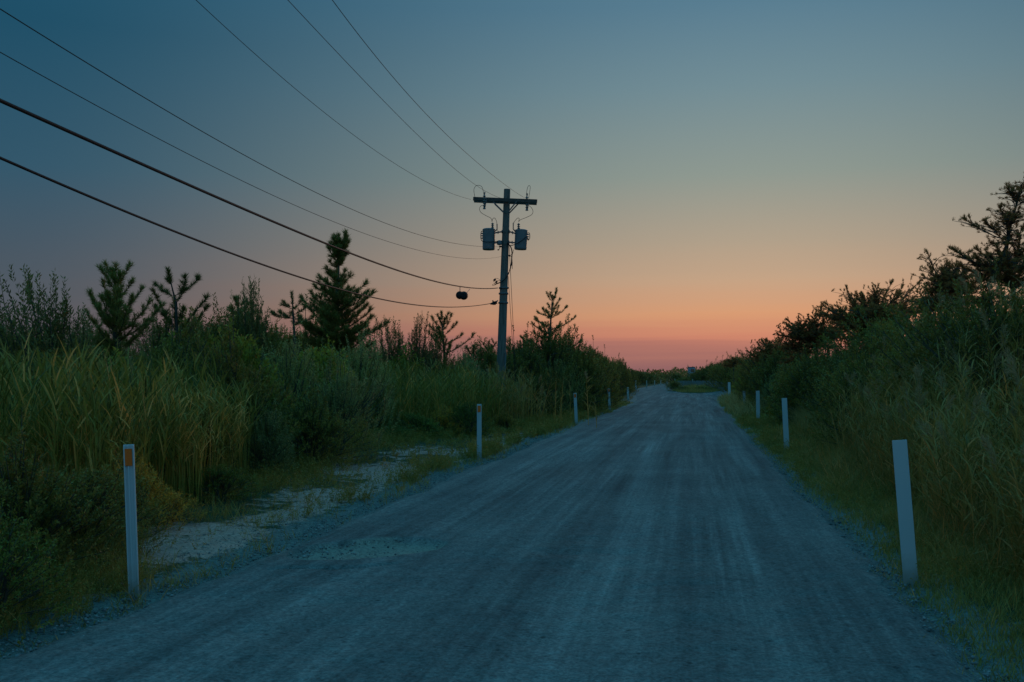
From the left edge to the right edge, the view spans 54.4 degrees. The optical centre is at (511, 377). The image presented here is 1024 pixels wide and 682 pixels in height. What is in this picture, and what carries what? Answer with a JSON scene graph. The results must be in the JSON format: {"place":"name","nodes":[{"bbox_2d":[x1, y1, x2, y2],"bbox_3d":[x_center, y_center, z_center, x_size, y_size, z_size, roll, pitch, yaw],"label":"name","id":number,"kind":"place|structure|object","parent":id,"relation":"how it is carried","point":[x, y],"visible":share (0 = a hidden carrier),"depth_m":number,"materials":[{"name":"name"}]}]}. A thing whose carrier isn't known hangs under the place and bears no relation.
{"place":"outdoors","nodes":[
{"label":"outdoors","id":0,"kind":"place"},
{"bbox_2d":[225,295,249,324],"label":"pine tree","id":1,"kind":"object","parent":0,"point":[231,307],"visible":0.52,"depth_m":22.49,"materials":[{"name":"green plant"}]},
{"bbox_2d":[0,384,1015,681],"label":"gravel road","id":2,"kind":"structure","parent":0,"point":[614,584],"depth_m":7.33,"materials":[{"name":"grey gravel"}]},
{"bbox_2d":[0,380,1023,681],"bbox_3d":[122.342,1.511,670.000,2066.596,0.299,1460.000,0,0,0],"label":"ground","id":3,"kind":"structure","parent":0,"point":[202,526],"depth_m":9.89,"materials":[{"name":"soil"}]},
{"bbox_2d":[0,299,45,463],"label":"thin shrub","id":4,"kind":"object","parent":3,"relation":"on","point":[11,330],"visible":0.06,"depth_m":15.95,"materials":[{"name":"green plant"}]},
{"bbox_2d":[0,498,80,646],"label":"round bush","id":5,"kind":"object","parent":3,"relation":"on","point":[10,552],"visible":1,"depth_m":6.33,"materials":[{"name":"green plant"}]},
{"bbox_2d":[0,263,80,466],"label":"thin shrub","id":6,"kind":"object","parent":3,"relation":"on","point":[50,329],"visible":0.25,"depth_m":15.66,"materials":[{"name":"green plant"}]},
{"bbox_2d":[0,334,105,469],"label":"bayberry shrub","id":7,"kind":"object","parent":3,"relation":"on","point":[41,358],"visible":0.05,"depth_m":14.51,"materials":[{"name":"green plant"}]},
{"bbox_2d":[35,303,101,365],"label":"thin shrub","id":8,"kind":"object","parent":3,"relation":"on","point":[86,335],"visible":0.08,"depth_m":16.32,"materials":[{"name":"green plant"}]},
{"bbox_2d":[0,405,148,587],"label":"bayberry shrub","id":9,"kind":"object","parent":3,"relation":"on","point":[20,477],"visible":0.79,"depth_m":7.51,"materials":[{"name":"green plant"}]},
{"bbox_2d":[0,433,169,626],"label":"rough grass","id":10,"kind":"structure","parent":3,"relation":"on","point":[87,546],"depth_m":8.03,"materials":[{"name":"green plant"}]},
{"bbox_2d":[33,453,172,562],"bbox_3d":[-3.635,1.136,8.575,1.436,0.954,1.305,0,0,37],"label":"bayberry shrub","id":11,"kind":"object","parent":3,"relation":"on","point":[111,487],"visible":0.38,"depth_m":8.51,"materials":[{"name":"green plant"}]},
{"bbox_2d":[84,258,167,365],"bbox_3d":[-7.511,-0.440,18.963,1.519,3.730,1.205,0,0,25],"label":"pine tree","id":12,"kind":"object","parent":3,"relation":"on","point":[116,308],"visible":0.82,"depth_m":18.89,"materials":[{"name":"green plant"}]},
{"bbox_2d":[123,444,139,600],"bbox_3d":[-2.771,1.208,7.260,0.075,1.440,0.025,-2,0,-12],"label":"marker post","id":13,"kind":"object","parent":3,"relation":"on","point":[130,512],"visible":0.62,"depth_m":7.26,"materials":[{"name":"white plastic"}]},
{"bbox_2d":[0,328,266,523],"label":"reeds","id":14,"kind":"object","parent":3,"relation":"on","point":[86,376],"visible":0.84,"depth_m":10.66,"materials":[{"name":"green plant"}]},
{"bbox_2d":[96,443,190,535],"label":"golden shrub","id":15,"kind":"object","parent":3,"relation":"on","point":[140,472],"visible":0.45,"depth_m":9.91,"materials":[{"name":"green plant"}]},
{"bbox_2d":[121,323,204,376],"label":"groundsel shrub","id":16,"kind":"object","parent":3,"relation":"on","point":[143,351],"visible":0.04,"depth_m":19.63,"materials":[{"name":"green plant"}]},
{"bbox_2d":[133,294,206,366],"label":"bayberry shrub","id":17,"kind":"object","parent":3,"relation":"on","point":[165,328],"visible":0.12,"depth_m":32.01,"materials":[{"name":"green plant"}]},
{"bbox_2d":[113,296,232,467],"bbox_3d":[-5.544,0.131,15.887,2.245,2.880,2.331,0,0,-3],"label":"bayberry shrub","id":18,"kind":"object","parent":3,"relation":"on","point":[180,353],"visible":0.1,"depth_m":15.69,"materials":[{"name":"green plant"}]},
{"bbox_2d":[139,485,210,524],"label":"golden shrub","id":19,"kind":"object","parent":3,"relation":"on","point":[184,501],"visible":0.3,"depth_m":10.57,"materials":[{"name":"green plant"}]},
{"bbox_2d":[149,266,211,351],"bbox_3d":[-6.545,-0.414,19.638,1.382,3.646,0.627,0,0,0],"label":"pine tree","id":20,"kind":"object","parent":3,"relation":"on","point":[176,314],"visible":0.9,"depth_m":19.59,"materials":[{"name":"green plant"}]},
{"bbox_2d":[149,387,240,494],"bbox_3d":[-4.315,0.867,13.127,1.442,1.511,1.425,0,0,-22],"label":"bayberry shrub","id":21,"kind":"object","parent":3,"relation":"on","point":[226,442],"visible":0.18,"depth_m":13.09,"materials":[{"name":"green plant"}]},
{"bbox_2d":[148,302,242,362],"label":"bayberry shrub","id":22,"kind":"object","parent":3,"relation":"on","point":[217,319],"visible":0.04,"depth_m":26.09,"materials":[{"name":"green plant"}]},
{"bbox_2d":[181,463,267,504],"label":"round bush","id":23,"kind":"object","parent":3,"relation":"on","point":[223,475],"visible":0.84,"depth_m":12.32,"materials":[{"name":"green plant"}]},
{"bbox_2d":[192,292,284,378],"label":"bayberry shrub","id":24,"kind":"object","parent":3,"relation":"on","point":[271,338],"visible":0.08,"depth_m":21.71,"materials":[{"name":"green plant"}]},
{"bbox_2d":[201,315,291,460],"bbox_3d":[-4.707,0.340,17.364,1.669,2.881,1.837,0,0,-41],"label":"cherry shrub","id":25,"kind":"object","parent":3,"relation":"on","point":[257,361],"visible":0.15,"depth_m":17.20,"materials":[{"name":"green plant"}]},
{"bbox_2d":[181,306,316,470],"bbox_3d":[-4.176,0.243,15.462,2.127,2.714,2.096,0,0,32],"label":"bayberry shrub","id":26,"kind":"object","parent":3,"relation":"on","point":[233,370],"visible":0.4,"depth_m":15.22,"materials":[{"name":"green plant"}]},
{"bbox_2d":[231,276,281,370],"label":"thin shrub","id":27,"kind":"object","parent":3,"relation":"on","point":[252,326],"visible":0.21,"depth_m":21.56,"materials":[{"name":"green plant"}]},
{"bbox_2d":[233,398,301,480],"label":"groundsel shrub","id":28,"kind":"object","parent":3,"relation":"on","point":[263,439],"visible":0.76,"depth_m":14.87,"materials":[{"name":"green plant"}]},
{"bbox_2d":[234,304,302,365],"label":"bayberry shrub","id":29,"kind":"object","parent":3,"relation":"on","point":[269,328],"visible":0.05,"depth_m":27.19,"materials":[{"name":"green plant"}]},
{"bbox_2d":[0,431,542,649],"bbox_3d":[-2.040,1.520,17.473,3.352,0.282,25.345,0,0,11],"label":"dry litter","id":30,"kind":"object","parent":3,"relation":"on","point":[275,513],"visible":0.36,"depth_m":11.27,"materials":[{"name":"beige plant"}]},
{"bbox_2d":[259,321,322,450],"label":"groundsel shrub","id":31,"kind":"object","parent":3,"relation":"on","point":[293,379],"visible":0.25,"depth_m":18.48,"materials":[{"name":"green plant"}]},
{"bbox_2d":[267,291,315,364],"bbox_3d":[-5.304,-0.369,23.974,1.132,3.548,0.739,0,0,-33],"label":"pine tree","id":32,"kind":"object","parent":3,"relation":"on","point":[286,315],"visible":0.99,"depth_m":23.98,"materials":[{"name":"green plant"}]},
{"bbox_2d":[0,406,604,638],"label":"weeds","id":33,"kind":"object","parent":3,"relation":"on","point":[533,423],"visible":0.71,"depth_m":13.76,"materials":[{"name":"green plant"}]},
{"bbox_2d":[262,293,352,376],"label":"bayberry shrub","id":34,"kind":"object","parent":3,"relation":"on","point":[306,340],"visible":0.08,"depth_m":26.66,"materials":[{"name":"green plant"}]},
{"bbox_2d":[0,400,632,656],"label":"verge grass","id":35,"kind":"structure","parent":3,"relation":"on","point":[573,422],"depth_m":11.01,"materials":[{"name":"green plant"}]},
{"bbox_2d":[266,376,377,467],"bbox_3d":[-3.264,0.774,16.887,2.060,1.599,1.796,0,0,13],"label":"bayberry shrub","id":36,"kind":"object","parent":3,"relation":"on","point":[327,428],"visible":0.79,"depth_m":16.62,"materials":[{"name":"green plant"}]},
{"bbox_2d":[288,334,369,444],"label":"cherry shrub","id":37,"kind":"object","parent":3,"relation":"on","point":[320,359],"visible":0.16,"depth_m":20.53,"materials":[{"name":"green plant"}]},
{"bbox_2d":[298,228,390,360],"bbox_3d":[-4.362,-1.259,26.006,2.509,5.347,2.193,0,0,-25],"label":"pine tree","id":38,"kind":"object","parent":3,"relation":"on","point":[337,315],"visible":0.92,"depth_m":25.78,"materials":[{"name":"green plant"}]},
{"bbox_2d":[183,349,510,430],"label":"reeds","id":39,"kind":"object","parent":3,"relation":"on","point":[415,395],"visible":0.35,"depth_m":27.19,"materials":[{"name":"green plant"}]},
{"bbox_2d":[294,347,403,461],"bbox_3d":[-3.134,0.575,18.470,2.146,2.321,1.922,0,0,-28],"label":"groundsel shrub","id":40,"kind":"object","parent":3,"relation":"on","point":[343,402],"visible":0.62,"depth_m":18.47,"materials":[{"name":"green plant"}]},
{"bbox_2d":[315,320,394,431],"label":"groundsel shrub","id":41,"kind":"object","parent":3,"relation":"on","point":[357,360],"visible":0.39,"depth_m":23.76,"materials":[{"name":"green plant"}]},
{"bbox_2d":[350,353,400,432],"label":"groundsel shrub","id":42,"kind":"object","parent":3,"relation":"on","point":[377,413],"visible":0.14,"depth_m":24.02,"materials":[{"name":"green plant"}]},
{"bbox_2d":[362,315,411,371],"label":"thin shrub","id":43,"kind":"object","parent":3,"relation":"on","point":[395,347],"visible":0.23,"depth_m":29.99,"materials":[{"name":"green plant"}]},
{"bbox_2d":[382,343,429,423],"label":"cherry shrub","id":44,"kind":"object","parent":3,"relation":"on","point":[405,355],"visible":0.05,"depth_m":29.55,"materials":[{"name":"green plant"}]},
{"bbox_2d":[389,411,448,439],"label":"round bush","id":45,"kind":"object","parent":3,"relation":"on","point":[419,422],"visible":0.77,"depth_m":24.38,"materials":[{"name":"green plant"}]},
{"bbox_2d":[407,311,441,388],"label":"thin shrub","id":46,"kind":"object","parent":3,"relation":"on","point":[416,343],"visible":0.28,"depth_m":30.81,"materials":[{"name":"green plant"}]},
{"bbox_2d":[431,402,462,436],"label":"golden shrub","id":47,"kind":"object","parent":3,"relation":"on","point":[446,418],"visible":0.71,"depth_m":25.54,"materials":[{"name":"green plant"}]},
{"bbox_2d":[407,320,487,397],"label":"bayberry shrub","id":48,"kind":"object","parent":3,"relation":"on","point":[445,359],"visible":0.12,"depth_m":32.57,"materials":[{"name":"green plant"}]},
{"bbox_2d":[426,310,475,373],"bbox_3d":[-2.142,-0.437,33.112,1.370,3.671,1.582,0,0,42],"label":"pine tree","id":49,"kind":"object","parent":3,"relation":"on","point":[443,322],"visible":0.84,"depth_m":32.95,"materials":[{"name":"green plant"}]},
{"bbox_2d":[441,400,491,436],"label":"round bush","id":50,"kind":"object","parent":3,"relation":"on","point":[469,415],"visible":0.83,"depth_m":25.68,"materials":[{"name":"green plant"}]},
{"bbox_2d":[449,343,486,383],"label":"groundsel shrub","id":51,"kind":"object","parent":3,"relation":"on","point":[464,358],"visible":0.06,"depth_m":35.88,"materials":[{"name":"green plant"}]},
{"bbox_2d":[477,404,481,460],"bbox_3d":[-0.636,1.210,19.320,0.090,1.393,0.025,0,0,-1],"label":"marker post","id":52,"kind":"object","parent":3,"relation":"on","point":[479,426],"visible":0.65,"depth_m":19.32,"materials":[{"name":"white plastic"}]},
{"bbox_2d":[456,335,537,415],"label":"bayberry shrub","id":53,"kind":"object","parent":3,"relation":"on","point":[489,358],"visible":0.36,"depth_m":37.67,"materials":[{"name":"green plant"}]},
{"bbox_2d":[473,185,536,414],"bbox_3d":[-0.242,-2.585,34.934,2.284,8.299,0.686,0,0,5],"label":"utility pole","id":54,"kind":"object","parent":3,"relation":"on","point":[490,242],"visible":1,"depth_m":34.87,"materials":[{"name":"brown wood"}]},
{"bbox_2d":[0,8,483,246],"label":"power line","id":55,"kind":"object","parent":54,"relation":"attached to","point":[190,124],"visible":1,"depth_m":10.12,"materials":[{"name":"metal"}]},
{"bbox_2d":[0,156,492,307],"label":"cable line","id":56,"kind":"object","parent":54,"relation":"attached to","point":[80,192],"visible":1,"depth_m":10.26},
{"bbox_2d":[0,98,496,288],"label":"cable line","id":57,"kind":"object","parent":54,"relation":"attached to","point":[22,110],"visible":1,"depth_m":10.22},
{"bbox_2d":[0,52,501,258],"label":"power line","id":58,"kind":"object","parent":54,"relation":"attached to","point":[187,153],"visible":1,"depth_m":9.69,"materials":[{"name":"metal"}]},
{"bbox_2d":[196,0,467,198],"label":"power line","id":59,"kind":"object","parent":54,"relation":"attached to","point":[305,97],"visible":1,"depth_m":16.80,"materials":[{"name":"metal"}]},
{"bbox_2d":[489,409,521,429],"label":"golden shrub","id":60,"kind":"object","parent":3,"relation":"on","point":[501,418],"visible":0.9,"depth_m":29.20,"materials":[{"name":"green plant"}]},
{"bbox_2d":[433,359,597,427],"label":"reeds","id":61,"kind":"object","parent":3,"relation":"on","point":[516,405],"visible":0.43,"depth_m":32.22,"materials":[{"name":"green plant"}]},
{"bbox_2d":[440,362,587,394],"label":"reed plumes","id":62,"kind":"object","parent":61,"relation":"attached to","point":[522,387],"visible":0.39,"depth_m":32.22,"materials":[{"name":"brown plant"}]},
{"bbox_2d":[489,330,563,413],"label":"bayberry shrub","id":63,"kind":"object","parent":3,"relation":"on","point":[533,360],"visible":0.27,"depth_m":38.56,"materials":[{"name":"green plant"}]},
{"bbox_2d":[519,287,581,383],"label":"pine tree","id":64,"kind":"object","parent":3,"relation":"on","point":[552,309],"visible":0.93,"depth_m":41.95,"materials":[{"name":"green plant"}]},
{"bbox_2d":[521,315,591,408],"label":"bayberry shrub","id":65,"kind":"object","parent":3,"relation":"on","point":[557,347],"visible":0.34,"depth_m":42.09,"materials":[{"name":"green plant"}]},
{"bbox_2d":[547,352,584,411],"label":"groundsel shrub","id":66,"kind":"object","parent":3,"relation":"on","point":[565,383],"visible":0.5,"depth_m":41.80,"materials":[{"name":"green plant"}]},
{"bbox_2d":[544,314,619,409],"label":"bayberry shrub","id":67,"kind":"object","parent":3,"relation":"on","point":[593,380],"visible":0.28,"depth_m":44.53,"materials":[{"name":"green plant"}]},
{"bbox_2d":[555,337,610,411],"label":"bayberry shrub","id":68,"kind":"object","parent":3,"relation":"on","point":[596,374],"visible":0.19,"depth_m":45.46,"materials":[{"name":"green plant"}]},
{"bbox_2d":[581,335,622,406],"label":"bayberry shrub","id":69,"kind":"object","parent":3,"relation":"on","point":[610,363],"visible":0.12,"depth_m":51.80,"materials":[{"name":"green plant"}]},
{"bbox_2d":[597,346,629,400],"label":"bayberry shrub","id":70,"kind":"object","parent":3,"relation":"on","point":[614,375],"visible":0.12,"depth_m":61.89,"materials":[{"name":"green plant"}]},
{"bbox_2d":[617,353,639,396],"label":"bayberry shrub","id":71,"kind":"object","parent":3,"relation":"on","point":[626,376],"visible":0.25,"depth_m":79.71,"materials":[{"name":"green plant"}]},
{"bbox_2d":[628,366,702,382],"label":"woods","id":72,"kind":"object","parent":3,"relation":"on","point":[682,371],"visible":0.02,"depth_m":248.54,"materials":[{"name":"green plant"}]},
{"bbox_2d":[704,355,730,390],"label":"bayberry shrub","id":73,"kind":"object","parent":3,"relation":"on","point":[715,370],"visible":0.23,"depth_m":117.86,"materials":[{"name":"green plant"}]},
{"bbox_2d":[714,352,741,391],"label":"bayberry shrub","id":74,"kind":"object","parent":3,"relation":"on","point":[725,374],"visible":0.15,"depth_m":108.45,"materials":[{"name":"green plant"}]},
{"bbox_2d":[717,388,767,416],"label":"tall grass","id":75,"kind":"structure","parent":3,"relation":"on","point":[731,403],"depth_m":46.67,"materials":[{"name":"green plant"}]},
{"bbox_2d":[734,347,776,403],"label":"bayberry shrub","id":76,"kind":"object","parent":3,"relation":"on","point":[752,363],"visible":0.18,"depth_m":49.85,"materials":[{"name":"green plant"}]},
{"bbox_2d":[738,335,795,365],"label":"wind bent pine","id":77,"kind":"object","parent":3,"relation":"on","point":[766,343],"visible":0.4,"depth_m":47.75,"materials":[{"name":"green plant"}]},
{"bbox_2d":[744,346,798,407],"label":"bayberry shrub","id":78,"kind":"object","parent":3,"relation":"on","point":[770,366],"visible":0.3,"depth_m":42.83,"materials":[{"name":"green plant"}]},
{"bbox_2d":[760,363,786,409],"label":"groundsel shrub","id":79,"kind":"object","parent":3,"relation":"on","point":[765,393],"visible":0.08,"depth_m":41.03,"materials":[{"name":"green plant"}]},
{"bbox_2d":[761,369,800,421],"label":"cherry shrub","id":80,"kind":"object","parent":3,"relation":"on","point":[777,392],"visible":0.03,"depth_m":33.32,"materials":[{"name":"green plant"}]},
{"bbox_2d":[782,398,788,449],"bbox_3d":[5.909,1.171,21.475,0.111,1.459,0.025,-3,0,9],"label":"marker post","id":81,"kind":"object","parent":3,"relation":"on","point":[785,419],"visible":0.55,"depth_m":21.46,"materials":[{"name":"white plastic"}]},
{"bbox_2d":[764,372,816,425],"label":"bayberry shrub","id":82,"kind":"object","parent":3,"relation":"on","point":[784,393],"visible":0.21,"depth_m":30.97,"materials":[{"name":"green plant"}]},
{"bbox_2d":[755,353,835,415],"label":"bayberry shrub","id":83,"kind":"object","parent":3,"relation":"on","point":[778,367],"visible":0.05,"depth_m":38.29,"materials":[{"name":"green plant"}]},
{"bbox_2d":[763,326,840,424],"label":"bayberry shrub","id":84,"kind":"object","parent":3,"relation":"on","point":[800,368],"visible":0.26,"depth_m":29.80,"materials":[{"name":"green plant"}]},
{"bbox_2d":[773,305,847,365],"bbox_3d":[10.451,-0.520,34.191,2.905,4.017,2.624,0,0,-33],"label":"wind bent pine","id":85,"kind":"object","parent":3,"relation":"on","point":[799,333],"visible":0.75,"depth_m":33.74,"materials":[{"name":"green plant"}]},
{"bbox_2d":[805,323,876,412],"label":"bayberry shrub","id":86,"kind":"object","parent":3,"relation":"on","point":[830,344],"visible":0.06,"depth_m":28.49,"materials":[{"name":"green plant"}]},
{"bbox_2d":[812,275,922,342],"bbox_3d":[9.828,-0.656,26.892,3.292,4.190,2.716,0,0,41],"label":"wind bent pine","id":87,"kind":"object","parent":3,"relation":"on","point":[839,315],"visible":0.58,"depth_m":26.81,"materials":[{"name":"green plant"}]},
{"bbox_2d":[719,401,1023,681],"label":"verge grass","id":88,"kind":"structure","parent":3,"relation":"on","point":[1015,591],"depth_m":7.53,"materials":[{"name":"green plant"}]},
{"bbox_2d":[841,291,931,357],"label":"bayberry shrub","id":89,"kind":"object","parent":3,"relation":"on","point":[862,329],"visible":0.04,"depth_m":24.92,"materials":[{"name":"green plant"}]},
{"bbox_2d":[762,409,1023,616],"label":"rough grass","id":90,"kind":"structure","parent":3,"relation":"on","point":[835,462],"depth_m":10.66,"materials":[{"name":"green plant"}]},
{"bbox_2d":[892,440,918,587],"bbox_3d":[3.075,1.208,7.754,0.107,1.446,0.025,-4,-1,13],"label":"marker post","id":91,"kind":"object","parent":3,"relation":"on","point":[904,509],"visible":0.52,"depth_m":7.75,"materials":[{"name":"white plastic"}]},
{"bbox_2d":[823,259,1023,586],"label":"reeds","id":92,"kind":"object","parent":3,"relation":"on","point":[955,466],"visible":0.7,"depth_m":10.83,"materials":[{"name":"green plant"}]},
{"bbox_2d":[843,269,1023,470],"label":"reed plumes","id":93,"kind":"object","parent":92,"relation":"attached to","point":[982,395],"visible":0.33,"depth_m":12.11,"materials":[{"name":"plant"}]},
{"bbox_2d":[861,282,1003,475],"bbox_3d":[6.711,0.071,15.078,2.762,3.063,2.489,0,0,45],"label":"bayberry shrub","id":94,"kind":"object","parent":3,"relation":"on","point":[907,347],"visible":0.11,"depth_m":15.26,"materials":[{"name":"green plant"}]},
{"bbox_2d":[896,248,982,314],"bbox_3d":[9.309,-0.648,21.069,2.249,4.202,1.477,0,0,0],"label":"wind bent pine","id":95,"kind":"object","parent":3,"relation":"on","point":[945,275],"visible":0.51,"depth_m":20.85,"materials":[{"name":"green plant"}]},
{"bbox_2d":[891,255,1023,477],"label":"bayberry shrub","id":96,"kind":"object","parent":3,"relation":"on","point":[992,318],"visible":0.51,"depth_m":13.52,"materials":[{"name":"green plant"}]},
{"bbox_2d":[923,252,1023,402],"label":"bayberry shrub","id":97,"kind":"object","parent":3,"relation":"on","point":[971,289],"visible":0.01,"depth_m":17.21,"materials":[{"name":"green plant"}]},
{"bbox_2d":[942,172,1023,309],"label":"wind bent pine","id":98,"kind":"object","parent":3,"relation":"on","point":[1007,264],"visible":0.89,"depth_m":16.95,"materials":[{"name":"green plant"}]},
{"bbox_2d":[0,0,1023,378],"label":"sky","id":99,"kind":"structure","parent":0,"point":[703,176],"materials":[{"name":"blue"}]},
{"bbox_2d":[670,383,720,391],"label":"island grass","id":100,"kind":"structure","parent":0,"point":[690,388],"depth_m":110.20,"materials":[{"name":"green plant"}]},
{"bbox_2d":[774,394,931,470],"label":"tall grass","id":101,"kind":"structure","parent":0,"point":[802,414],"depth_m":24.62,"materials":[{"name":"green plant"}]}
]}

